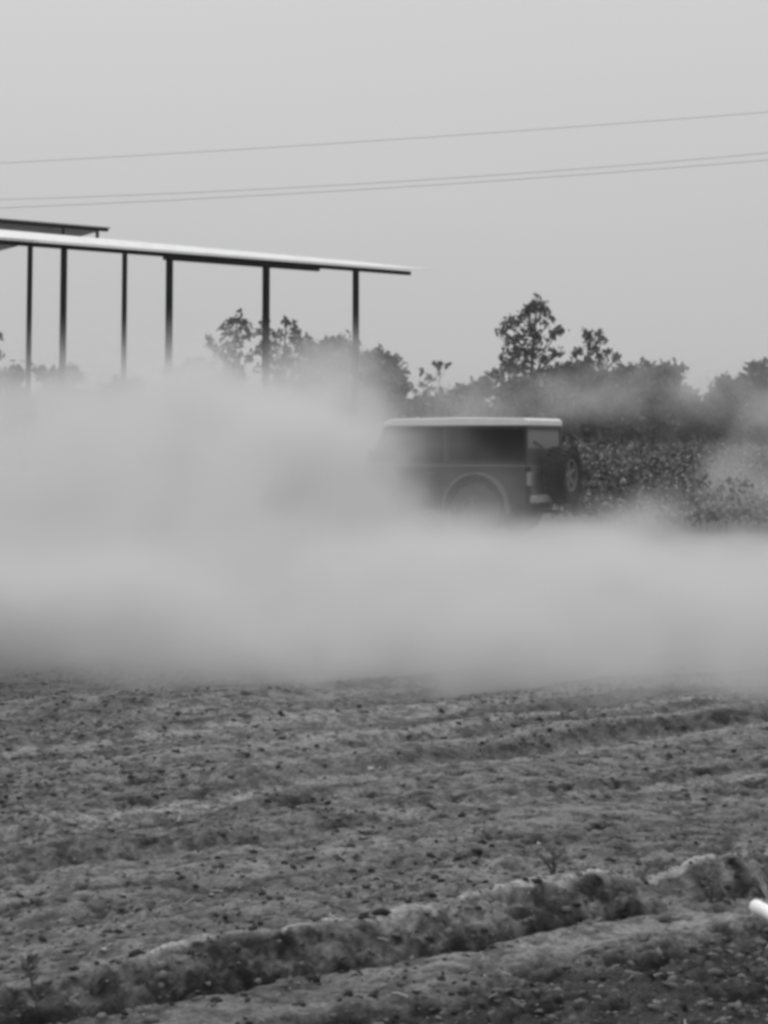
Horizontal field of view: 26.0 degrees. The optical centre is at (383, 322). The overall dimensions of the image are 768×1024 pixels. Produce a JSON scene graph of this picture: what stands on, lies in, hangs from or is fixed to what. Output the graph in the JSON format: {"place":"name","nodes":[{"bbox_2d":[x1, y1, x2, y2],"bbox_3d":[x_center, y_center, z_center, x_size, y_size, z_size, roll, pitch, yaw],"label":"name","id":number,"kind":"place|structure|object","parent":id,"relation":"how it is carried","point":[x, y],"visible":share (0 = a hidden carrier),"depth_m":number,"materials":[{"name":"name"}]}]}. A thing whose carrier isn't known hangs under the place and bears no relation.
{"place":"outdoors","nodes":[
{"label":"outdoors","id":0,"kind":"place"},
{"bbox_2d":[0,153,764,199],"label":"power line","id":1,"kind":"object","parent":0,"point":[380,182],"visible":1,"depth_m":60.49,"materials":[{"name":"metal"}]},
{"bbox_2d":[0,450,767,1023],"bbox_3d":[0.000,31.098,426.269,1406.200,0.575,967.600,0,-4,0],"label":"ground","id":2,"kind":"structure","parent":0,"point":[424,592],"depth_m":7.58,"materials":[{"name":"soil"}]},
{"bbox_2d":[0,332,4,359],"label":"edge tree","id":3,"kind":"object","parent":2,"relation":"on","point":[2,339],"visible":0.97,"depth_m":84.23,"materials":[{"name":"grey plant"}]},
{"bbox_2d":[0,360,44,457],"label":"field bush","id":4,"kind":"object","parent":2,"relation":"on","point":[12,402],"visible":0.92,"depth_m":81.34,"materials":[{"name":"grey plant"}]},
{"bbox_2d":[18,950,40,1001],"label":"dry weed","id":5,"kind":"object","parent":2,"relation":"on","point":[35,977],"visible":1,"depth_m":4.42,"materials":[{"name":"grey plant"}]},
{"bbox_2d":[0,218,110,237],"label":"shed","id":6,"kind":"structure","parent":2,"relation":"on","point":[45,227],"depth_m":60.80,"materials":[{"name":"metal"}]},
{"bbox_2d":[31,362,96,441],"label":"field bush","id":7,"kind":"object","parent":2,"relation":"on","point":[77,403],"visible":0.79,"depth_m":83.68,"materials":[{"name":"grey plant"}]},
{"bbox_2d":[0,230,429,489],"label":"open shed","id":8,"kind":"structure","parent":2,"relation":"on","point":[170,254],"depth_m":47.33,"materials":[{"name":"metal"}]},
{"bbox_2d":[193,308,261,452],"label":"forked tree","id":9,"kind":"object","parent":2,"relation":"on","point":[228,388],"visible":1,"depth_m":79.98,"materials":[{"name":"grey plant"}]},
{"bbox_2d":[249,315,312,457],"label":"round tree","id":10,"kind":"object","parent":2,"relation":"on","point":[278,380],"visible":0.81,"depth_m":82.05,"materials":[{"name":"grey plant"}]},
{"bbox_2d":[288,330,368,453],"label":"field bush","id":11,"kind":"object","parent":2,"relation":"on","point":[322,401],"visible":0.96,"depth_m":83.14,"materials":[{"name":"grey plant"}]},
{"bbox_2d":[346,343,416,441],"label":"field bush","id":12,"kind":"object","parent":2,"relation":"on","point":[381,372],"visible":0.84,"depth_m":85.29,"materials":[{"name":"grey plant"}]},
{"bbox_2d":[0,408,767,456],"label":"scrub","id":13,"kind":"object","parent":2,"relation":"on","point":[93,431],"visible":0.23,"depth_m":93.02,"materials":[{"name":"grey plant"}]},
{"bbox_2d":[0,437,767,523],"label":"cotton crop","id":14,"kind":"object","parent":2,"relation":"on","point":[174,480],"visible":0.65,"depth_m":33.65,"materials":[{"name":"grey plant"}]},
{"bbox_2d":[0,658,767,1023],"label":"soil clods","id":15,"kind":"object","parent":2,"relation":"on","point":[448,930],"visible":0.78,"depth_m":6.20,"materials":[{"name":"grey soil"}]},
{"bbox_2d":[12,662,756,1014],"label":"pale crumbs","id":16,"kind":"object","parent":2,"relation":"on","point":[334,796],"visible":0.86,"depth_m":6.79,"materials":[{"name":"grey soil"}]},
{"bbox_2d":[411,360,451,417],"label":"sapling","id":17,"kind":"object","parent":2,"relation":"on","point":[431,387],"visible":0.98,"depth_m":77.93,"materials":[{"name":"grey plant"}]},
{"bbox_2d":[405,388,467,417],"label":"field bush","id":18,"kind":"object","parent":2,"relation":"on","point":[450,405],"visible":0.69,"depth_m":81.67,"materials":[{"name":"grey plant"}]},
{"bbox_2d":[301,417,582,538],"bbox_3d":[0.958,2.432,26.349,4.336,1.836,2.120,-2,-4,27],"label":"off road vehicle","id":19,"kind":"object","parent":2,"relation":"on","point":[492,476],"visible":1,"depth_m":25.56,"materials":[{"name":"paint"}]},
{"bbox_2d":[451,374,499,417],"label":"field bush","id":20,"kind":"object","parent":2,"relation":"on","point":[474,394],"visible":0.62,"depth_m":83.53,"materials":[{"name":"grey plant"}]},
{"bbox_2d":[490,378,545,417],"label":"field bush","id":21,"kind":"object","parent":2,"relation":"on","point":[502,396],"visible":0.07,"depth_m":85.59,"materials":[{"name":"grey plant"}]},
{"bbox_2d":[481,293,569,417],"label":"tall tree","id":22,"kind":"object","parent":2,"relation":"on","point":[517,395],"visible":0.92,"depth_m":83.96,"materials":[{"name":"grey plant"}]},
{"bbox_2d":[529,842,565,874],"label":"dry weed","id":23,"kind":"object","parent":2,"relation":"on","point":[546,861],"visible":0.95,"depth_m":5.37,"materials":[{"name":"grey plant"}]},
{"bbox_2d":[544,504,571,522],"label":"cotton plant","id":24,"kind":"object","parent":2,"relation":"on","point":[561,508],"visible":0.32,"depth_m":29.81,"materials":[{"name":"grey plant"}]},
{"bbox_2d":[530,356,594,445],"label":"field bush","id":25,"kind":"object","parent":2,"relation":"on","point":[566,404],"visible":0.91,"depth_m":81.42,"materials":[{"name":"grey plant"}]},
{"bbox_2d":[563,465,589,522],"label":"cotton plant","id":26,"kind":"object","parent":2,"relation":"on","point":[583,482],"visible":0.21,"depth_m":29.95,"materials":[{"name":"grey plant"}]},
{"bbox_2d":[568,462,594,509],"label":"cotton plant","id":27,"kind":"object","parent":2,"relation":"on","point":[586,469],"visible":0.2,"depth_m":32.17,"materials":[{"name":"grey plant"}]},
{"bbox_2d":[569,487,595,523],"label":"cotton plant","id":28,"kind":"object","parent":2,"relation":"on","point":[588,504],"visible":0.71,"depth_m":29.33,"materials":[{"name":"grey plant"}]},
{"bbox_2d":[582,467,598,497],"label":"cotton plant","id":29,"kind":"object","parent":2,"relation":"on","point":[588,477],"visible":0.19,"depth_m":33.06,"materials":[{"name":"grey plant"}]},
{"bbox_2d":[568,367,620,458],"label":"field bush","id":30,"kind":"object","parent":2,"relation":"on","point":[603,409],"visible":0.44,"depth_m":83.52,"materials":[{"name":"grey plant"}]},
{"bbox_2d":[582,472,608,519],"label":"cotton plant","id":31,"kind":"object","parent":2,"relation":"on","point":[593,478],"visible":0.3,"depth_m":30.81,"materials":[{"name":"grey plant"}]},
{"bbox_2d":[589,455,603,471],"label":"cotton plant","id":32,"kind":"object","parent":2,"relation":"on","point":[597,460],"visible":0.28,"depth_m":41.27,"materials":[{"name":"grey plant"}]},
{"bbox_2d":[570,327,623,442],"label":"young tree","id":33,"kind":"object","parent":2,"relation":"on","point":[588,361],"visible":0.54,"depth_m":87.06,"materials":[{"name":"grey plant"}]},
{"bbox_2d":[586,468,613,525],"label":"cotton plant","id":34,"kind":"object","parent":2,"relation":"on","point":[599,477],"visible":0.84,"depth_m":28.65,"materials":[{"name":"grey plant"}]},
{"bbox_2d":[583,471,616,509],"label":"cotton plant","id":35,"kind":"object","parent":2,"relation":"on","point":[602,487],"visible":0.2,"depth_m":32.34,"materials":[{"name":"grey plant"}]},
{"bbox_2d":[587,480,617,521],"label":"cotton plant","id":36,"kind":"object","parent":2,"relation":"on","point":[595,486],"visible":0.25,"depth_m":30.11,"materials":[{"name":"grey plant"}]},
{"bbox_2d":[597,458,608,471],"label":"cotton plant","id":37,"kind":"object","parent":2,"relation":"on","point":[602,460],"visible":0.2,"depth_m":40.56,"materials":[{"name":"grey plant"}]},
{"bbox_2d":[604,468,621,515],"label":"cotton plant","id":38,"kind":"object","parent":2,"relation":"on","point":[610,476],"visible":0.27,"depth_m":31.55,"materials":[{"name":"grey plant"}]},
{"bbox_2d":[596,455,637,530],"bbox_3d":[3.806,2.777,27.098,0.666,1.240,0.703,-4,-6,44],"label":"cotton plant","id":39,"kind":"object","parent":2,"relation":"on","point":[606,497],"visible":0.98,"depth_m":27.12,"materials":[{"name":"grey plant"}]},
{"bbox_2d":[603,479,634,517],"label":"cotton plant","id":40,"kind":"object","parent":2,"relation":"on","point":[612,490],"visible":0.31,"depth_m":29.27,"materials":[{"name":"grey plant"}]},
{"bbox_2d":[604,464,634,518],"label":"cotton plant","id":41,"kind":"object","parent":2,"relation":"on","point":[622,476],"visible":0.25,"depth_m":30.64,"materials":[{"name":"grey plant"}]},
{"bbox_2d":[596,361,643,453],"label":"field bush","id":42,"kind":"object","parent":2,"relation":"on","point":[625,390],"visible":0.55,"depth_m":85.50,"materials":[{"name":"grey plant"}]},
{"bbox_2d":[608,480,633,526],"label":"cotton plant","id":43,"kind":"object","parent":2,"relation":"on","point":[621,495],"visible":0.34,"depth_m":28.45,"materials":[{"name":"grey plant"}]},
{"bbox_2d":[609,481,642,528],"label":"cotton plant","id":44,"kind":"object","parent":2,"relation":"on","point":[630,501],"visible":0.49,"depth_m":27.70,"materials":[{"name":"grey plant"}]},
{"bbox_2d":[613,484,652,531],"bbox_3d":[4.037,3.005,27.072,0.572,0.782,0.527,2,-5,-30],"label":"cotton plant","id":45,"kind":"object","parent":2,"relation":"on","point":[625,500],"visible":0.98,"depth_m":27.06,"materials":[{"name":"grey plant"}]},
{"bbox_2d":[622,459,649,526],"bbox_3d":[4.340,2.930,28.663,0.655,1.153,0.519,-2,-5,31],"label":"cotton plant","id":46,"kind":"object","parent":2,"relation":"on","point":[630,469],"visible":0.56,"depth_m":28.66,"materials":[{"name":"grey plant"}]},
{"bbox_2d":[624,462,648,514],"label":"cotton plant","id":47,"kind":"object","parent":2,"relation":"on","point":[634,478],"visible":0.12,"depth_m":32.19,"materials":[{"name":"grey plant"}]},
{"bbox_2d":[618,458,656,519],"bbox_3d":[4.668,3.077,30.801,0.792,1.158,0.614,-1,-4,18],"label":"cotton plant","id":48,"kind":"object","parent":2,"relation":"on","point":[632,463],"visible":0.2,"depth_m":30.86,"materials":[{"name":"grey plant"}]},
{"bbox_2d":[627,478,661,528],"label":"cotton plant","id":49,"kind":"object","parent":2,"relation":"on","point":[649,496],"visible":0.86,"depth_m":27.84,"materials":[{"name":"grey plant"}]},
{"bbox_2d":[630,471,661,523],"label":"cotton plant","id":50,"kind":"object","parent":2,"relation":"on","point":[652,488],"visible":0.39,"depth_m":29.31,"materials":[{"name":"grey plant"}]},
{"bbox_2d":[642,456,655,477],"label":"cotton plant","id":51,"kind":"object","parent":2,"relation":"on","point":[644,463],"visible":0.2,"depth_m":39.78,"materials":[{"name":"grey plant"}]},
{"bbox_2d":[646,467,659,500],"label":"cotton plant","id":52,"kind":"object","parent":2,"relation":"on","point":[651,475],"visible":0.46,"depth_m":33.70,"materials":[{"name":"grey plant"}]},
{"bbox_2d":[649,458,657,478],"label":"cotton plant","id":53,"kind":"object","parent":2,"relation":"on","point":[653,465],"visible":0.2,"depth_m":39.06,"materials":[{"name":"grey plant"}]},
{"bbox_2d":[620,356,688,449],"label":"field bush","id":54,"kind":"object","parent":2,"relation":"on","point":[663,392],"visible":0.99,"depth_m":81.59,"materials":[{"name":"grey plant"}]},
{"bbox_2d":[641,479,670,521],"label":"cotton plant","id":55,"kind":"object","parent":2,"relation":"on","point":[654,486],"visible":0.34,"depth_m":30.06,"materials":[{"name":"grey plant"}]},
{"bbox_2d":[650,475,673,526],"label":"cotton plant","id":56,"kind":"object","parent":2,"relation":"on","point":[663,483],"visible":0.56,"depth_m":28.46,"materials":[{"name":"grey plant"}]},
{"bbox_2d":[647,473,677,515],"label":"cotton plant","id":57,"kind":"object","parent":2,"relation":"on","point":[666,477],"visible":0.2,"depth_m":30.88,"materials":[{"name":"grey plant"}]},
{"bbox_2d":[652,481,678,531],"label":"cotton plant","id":58,"kind":"object","parent":2,"relation":"on","point":[671,505],"visible":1,"depth_m":27.00,"materials":[{"name":"grey plant"}]},
{"bbox_2d":[660,455,671,474],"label":"cotton plant","id":59,"kind":"object","parent":2,"relation":"on","point":[666,457],"visible":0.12,"depth_m":40.51,"materials":[{"name":"grey plant"}]},
{"bbox_2d":[654,483,678,520],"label":"cotton plant","id":60,"kind":"object","parent":2,"relation":"on","point":[659,500],"visible":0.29,"depth_m":29.26,"materials":[{"name":"grey plant"}]},
{"bbox_2d":[660,458,680,498],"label":"cotton plant","id":61,"kind":"object","parent":2,"relation":"on","point":[672,460],"visible":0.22,"depth_m":33.68,"materials":[{"name":"grey plant"}]},
{"bbox_2d":[668,463,679,483],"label":"cotton plant","id":62,"kind":"object","parent":2,"relation":"on","point":[675,472],"visible":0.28,"depth_m":37.64,"materials":[{"name":"grey plant"}]},
{"bbox_2d":[663,471,686,515],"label":"cotton plant","id":63,"kind":"object","parent":2,"relation":"on","point":[672,479],"visible":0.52,"depth_m":29.30,"materials":[{"name":"grey plant"}]},
{"bbox_2d":[662,483,702,528],"bbox_3d":[4.940,3.050,27.708,0.681,0.781,0.570,-1,-4,20],"label":"cotton plant","id":64,"kind":"object","parent":2,"relation":"on","point":[674,490],"visible":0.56,"depth_m":27.73,"materials":[{"name":"grey plant"}]},
{"bbox_2d":[668,485,698,531],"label":"cotton plant","id":65,"kind":"object","parent":2,"relation":"on","point":[689,501],"visible":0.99,"depth_m":27.06,"materials":[{"name":"grey plant"}]},
{"bbox_2d":[676,458,695,486],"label":"cotton plant","id":66,"kind":"object","parent":2,"relation":"on","point":[684,467],"visible":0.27,"depth_m":34.00,"materials":[{"name":"grey plant"}]},
{"bbox_2d":[678,477,696,513],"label":"cotton plant","id":67,"kind":"object","parent":2,"relation":"on","point":[682,479],"visible":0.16,"depth_m":30.87,"materials":[{"name":"grey plant"}]},
{"bbox_2d":[682,468,698,499],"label":"cotton plant","id":68,"kind":"object","parent":2,"relation":"on","point":[692,472],"visible":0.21,"depth_m":33.07,"materials":[{"name":"grey plant"}]},
{"bbox_2d":[677,488,705,526],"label":"cotton plant","id":69,"kind":"object","parent":2,"relation":"on","point":[695,493],"visible":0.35,"depth_m":28.40,"materials":[{"name":"grey plant"}]},
{"bbox_2d":[682,478,701,521],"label":"cotton plant","id":70,"kind":"object","parent":2,"relation":"on","point":[691,480],"visible":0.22,"depth_m":30.14,"materials":[{"name":"grey plant"}]},
{"bbox_2d":[681,475,702,504],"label":"cotton plant","id":71,"kind":"object","parent":2,"relation":"on","point":[686,477],"visible":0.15,"depth_m":31.46,"materials":[{"name":"grey plant"}]},
{"bbox_2d":[687,463,696,479],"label":"cotton plant","id":72,"kind":"object","parent":2,"relation":"on","point":[692,464],"visible":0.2,"depth_m":38.45,"materials":[{"name":"grey plant"}]},
{"bbox_2d":[670,385,717,443],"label":"field bush","id":73,"kind":"object","parent":2,"relation":"on","point":[696,410],"visible":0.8,"depth_m":83.59,"materials":[{"name":"grey plant"}]},
{"bbox_2d":[683,472,716,529],"bbox_3d":[5.254,2.963,27.724,0.560,0.956,0.444,1,-4,-15],"label":"cotton plant","id":74,"kind":"object","parent":2,"relation":"on","point":[698,480],"visible":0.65,"depth_m":27.68,"materials":[{"name":"grey plant"}]},
{"bbox_2d":[682,471,717,524],"bbox_3d":[5.507,3.073,29.198,0.600,0.943,0.646,1,-4,-13],"label":"cotton plant","id":75,"kind":"object","parent":2,"relation":"on","point":[699,474],"visible":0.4,"depth_m":29.19,"materials":[{"name":"grey plant"}]},
{"bbox_2d":[693,474,721,531],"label":"cotton plant","id":76,"kind":"object","parent":2,"relation":"on","point":[711,500],"visible":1,"depth_m":27.02,"materials":[{"name":"grey plant"}]},
{"bbox_2d":[693,873,721,903],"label":"dry weed","id":77,"kind":"object","parent":2,"relation":"on","point":[712,890],"visible":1,"depth_m":5.37,"materials":[{"name":"grey plant"}]},
{"bbox_2d":[700,454,716,476],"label":"cotton plant","id":78,"kind":"object","parent":2,"relation":"on","point":[709,455],"visible":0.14,"depth_m":37.69,"materials":[{"name":"grey plant"}]},
{"bbox_2d":[698,458,719,500],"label":"cotton plant","id":79,"kind":"object","parent":2,"relation":"on","point":[700,469],"visible":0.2,"depth_m":33.14,"materials":[{"name":"grey plant"}]},
{"bbox_2d":[696,456,727,510],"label":"cotton plant","id":80,"kind":"object","parent":2,"relation":"on","point":[705,466],"visible":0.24,"depth_m":31.58,"materials":[{"name":"grey plant"}]},
{"bbox_2d":[701,468,726,514],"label":"cotton plant","id":81,"kind":"object","parent":2,"relation":"on","point":[713,478],"visible":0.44,"depth_m":29.49,"materials":[{"name":"grey plant"}]},
{"bbox_2d":[704,478,731,528],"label":"cotton plant","id":82,"kind":"object","parent":2,"relation":"on","point":[717,482],"visible":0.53,"depth_m":27.70,"materials":[{"name":"grey plant"}]},
{"bbox_2d":[708,477,735,526],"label":"cotton plant","id":83,"kind":"object","parent":2,"relation":"on","point":[723,479],"visible":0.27,"depth_m":28.52,"materials":[{"name":"grey plant"}]},
{"bbox_2d":[709,475,743,530],"bbox_3d":[5.609,2.952,27.265,0.528,0.915,0.629,-3,-5,38],"label":"cotton plant","id":84,"kind":"object","parent":2,"relation":"on","point":[731,491],"visible":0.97,"depth_m":27.18,"materials":[{"name":"grey plant"}]},
{"bbox_2d":[702,371,753,450],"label":"field bush","id":85,"kind":"object","parent":2,"relation":"on","point":[721,394],"visible":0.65,"depth_m":85.56,"materials":[{"name":"grey plant"}]},
{"bbox_2d":[720,464,738,504],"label":"cotton plant","id":86,"kind":"object","parent":2,"relation":"on","point":[726,472],"visible":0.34,"depth_m":33.14,"materials":[{"name":"grey plant"}]},
{"bbox_2d":[719,478,743,523],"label":"cotton plant","id":87,"kind":"object","parent":2,"relation":"on","point":[725,483],"visible":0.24,"depth_m":29.44,"materials":[{"name":"grey plant"}]},
{"bbox_2d":[725,477,754,528],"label":"cotton plant","id":88,"kind":"object","parent":2,"relation":"on","point":[735,485],"visible":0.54,"depth_m":27.90,"materials":[{"name":"grey plant"}]},
{"bbox_2d":[728,486,756,525],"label":"cotton plant","id":89,"kind":"object","parent":2,"relation":"on","point":[740,496],"visible":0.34,"depth_m":28.68,"materials":[{"name":"grey plant"}]},
{"bbox_2d":[731,480,767,530],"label":"cotton plant","id":90,"kind":"object","parent":2,"relation":"on","point":[738,500],"visible":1,"depth_m":27.06,"materials":[{"name":"grey plant"}]},
{"bbox_2d":[733,357,767,444],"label":"field bush","id":91,"kind":"object","parent":2,"relation":"on","point":[751,390],"visible":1,"depth_m":81.68,"materials":[{"name":"grey plant"}]},
{"bbox_2d":[740,476,760,523],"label":"cotton plant","id":92,"kind":"object","parent":2,"relation":"on","point":[750,477],"visible":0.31,"depth_m":29.44,"materials":[{"name":"grey plant"}]},
{"bbox_2d":[743,469,758,501],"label":"cotton plant","id":93,"kind":"object","parent":2,"relation":"on","point":[749,476],"visible":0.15,"depth_m":32.41,"materials":[{"name":"grey plant"}]},
{"bbox_2d":[739,458,763,497],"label":"cotton plant","id":94,"kind":"object","parent":2,"relation":"on","point":[759,470],"visible":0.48,"depth_m":31.70,"materials":[{"name":"grey plant"}]},
{"bbox_2d":[744,475,764,506],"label":"cotton plant","id":95,"kind":"object","parent":2,"relation":"on","point":[756,480],"visible":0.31,"depth_m":30.98,"materials":[{"name":"grey plant"}]},
{"bbox_2d":[742,486,767,528],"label":"cotton plant","id":96,"kind":"object","parent":2,"relation":"on","point":[757,502],"visible":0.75,"depth_m":27.86,"materials":[{"name":"grey plant"}]},
{"bbox_2d":[747,489,767,522],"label":"cotton plant","id":97,"kind":"object","parent":2,"relation":"on","point":[761,495],"visible":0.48,"depth_m":28.51,"materials":[{"name":"grey plant"}]},
{"bbox_2d":[749,899,767,921],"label":"pipe","id":98,"kind":"object","parent":2,"relation":"on","point":[758,908],"visible":1,"depth_m":5.17,"materials":[{"name":"plastic"}]},
{"bbox_2d":[752,495,767,526],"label":"cotton plant","id":99,"kind":"object","parent":2,"relation":"on","point":[765,510],"visible":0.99,"depth_m":26.98,"materials":[{"name":"grey plant"}]},
{"bbox_2d":[755,872,767,899],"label":"grass tuft","id":100,"kind":"object","parent":2,"relation":"on","point":[765,890],"visible":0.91,"depth_m":5.47,"materials":[{"name":"grey plant"}]},
{"bbox_2d":[0,0,767,434],"label":"sky","id":101,"kind":"structure","parent":0,"point":[670,262],"materials":[{"name":"grey"}]},
{"bbox_2d":[5,160,764,207],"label":"power line","id":102,"kind":"object","parent":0,"point":[381,188],"visible":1,"depth_m":58.46,"materials":[{"name":"metal"}]},
{"bbox_2d":[8,112,764,162],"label":"power line","id":103,"kind":"object","parent":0,"point":[382,140],"visible":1,"depth_m":62.62,"materials":[{"name":"metal"}]},
{"bbox_2d":[8,673,767,1023],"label":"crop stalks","id":104,"kind":"object","parent":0,"point":[388,843],"visible":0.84,"depth_m":5.67,"materials":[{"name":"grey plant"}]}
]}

